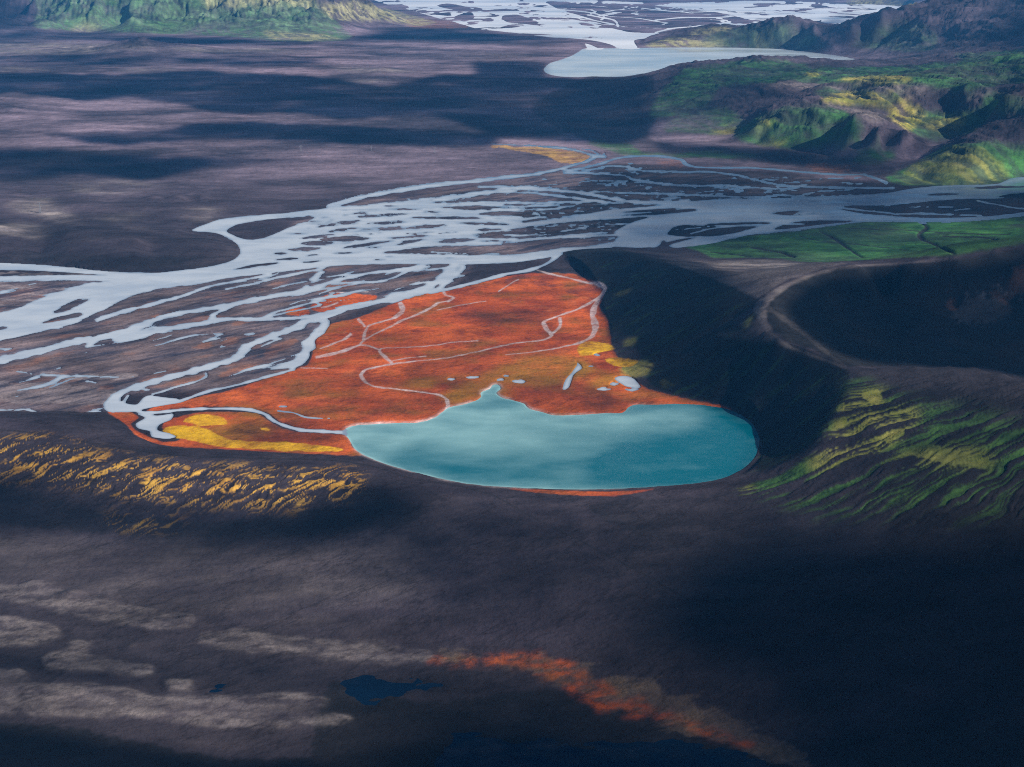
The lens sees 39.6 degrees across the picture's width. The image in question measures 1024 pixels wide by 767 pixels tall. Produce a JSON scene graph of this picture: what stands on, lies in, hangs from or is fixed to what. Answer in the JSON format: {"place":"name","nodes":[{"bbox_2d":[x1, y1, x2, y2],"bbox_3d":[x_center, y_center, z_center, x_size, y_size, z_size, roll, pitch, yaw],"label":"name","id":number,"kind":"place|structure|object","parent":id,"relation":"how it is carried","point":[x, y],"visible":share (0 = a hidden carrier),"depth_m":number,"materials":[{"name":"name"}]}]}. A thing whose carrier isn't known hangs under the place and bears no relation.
{"place":"outdoors","nodes":[
{"label":"outdoors","id":0,"kind":"place"},
{"bbox_2d":[0,0,380,42],"bbox_3d":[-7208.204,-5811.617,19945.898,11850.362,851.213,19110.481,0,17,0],"label":"mountain range","id":1,"kind":"structure","parent":0,"point":[22,21],"depth_m":12759.12,"materials":[{"name":"green plant"}]},
{"bbox_2d":[0,0,1023,766],"bbox_3d":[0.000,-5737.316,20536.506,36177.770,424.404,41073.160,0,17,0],"label":"ground","id":2,"kind":"structure","parent":0,"point":[152,594],"depth_m":1808.53,"materials":[{"name":"grey soil"}]},
{"bbox_2d":[113,271,727,454],"bbox_3d":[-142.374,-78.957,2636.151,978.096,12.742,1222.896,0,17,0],"label":"marsh vegetation","id":3,"kind":"object","parent":2,"relation":"on","point":[541,334],"visible":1,"depth_m":2452.26,"materials":[{"name":"orange plant"}]},
{"bbox_2d":[209,675,770,766],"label":"pool","id":4,"kind":"structure","parent":2,"relation":"in","point":[468,749],"depth_m":1341.28,"materials":[{"name":"liquid"}]},
{"bbox_2d":[0,143,1023,438],"bbox_3d":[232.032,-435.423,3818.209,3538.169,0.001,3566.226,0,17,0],"label":"river","id":5,"kind":"structure","parent":0,"point":[112,289],"depth_m":3531.13,"materials":[{"name":"liquid"}]},
{"bbox_2d":[346,384,759,488],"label":"crater lake","id":6,"kind":"structure","parent":0,"point":[490,437],"depth_m":2095.39,"materials":[{"name":"teal liquid"}]},
{"bbox_2d":[375,0,900,49],"bbox_3d":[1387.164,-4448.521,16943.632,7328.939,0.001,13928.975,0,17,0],"label":"river","id":7,"kind":"structure","parent":0,"point":[560,28],"depth_m":16069.21,"materials":[{"name":"liquid"}]},
{"bbox_2d":[544,47,854,76],"bbox_3d":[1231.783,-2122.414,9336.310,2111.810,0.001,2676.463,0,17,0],"label":"lake","id":8,"kind":"structure","parent":0,"point":[610,62],"depth_m":9484.35,"materials":[{"name":"liquid"}]},
{"bbox_2d":[565,244,1023,478],"bbox_3d":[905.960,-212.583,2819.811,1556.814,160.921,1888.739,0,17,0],"label":"crater ridge","id":9,"kind":"structure","parent":0,"point":[776,349],"depth_m":2558.03,"materials":[{"name":"black soil"}]},
{"bbox_2d":[580,46,1023,184],"bbox_3d":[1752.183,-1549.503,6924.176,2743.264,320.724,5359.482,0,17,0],"label":"hills","id":10,"kind":"structure","parent":0,"point":[956,118],"depth_m":5492.74,"materials":[{"name":"green plant"}]},
{"bbox_2d":[639,0,1023,58],"bbox_3d":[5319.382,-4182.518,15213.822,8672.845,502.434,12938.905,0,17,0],"label":"mountain range","id":11,"kind":"structure","parent":0,"point":[907,26],"depth_m":9999.14,"materials":[{"name":"grey stone"}]},
{"bbox_2d":[755,372,1023,529],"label":"mossy slope","id":12,"kind":"structure","parent":0,"point":[908,451],"depth_m":1909.27,"materials":[{"name":"green plant"}]}
]}

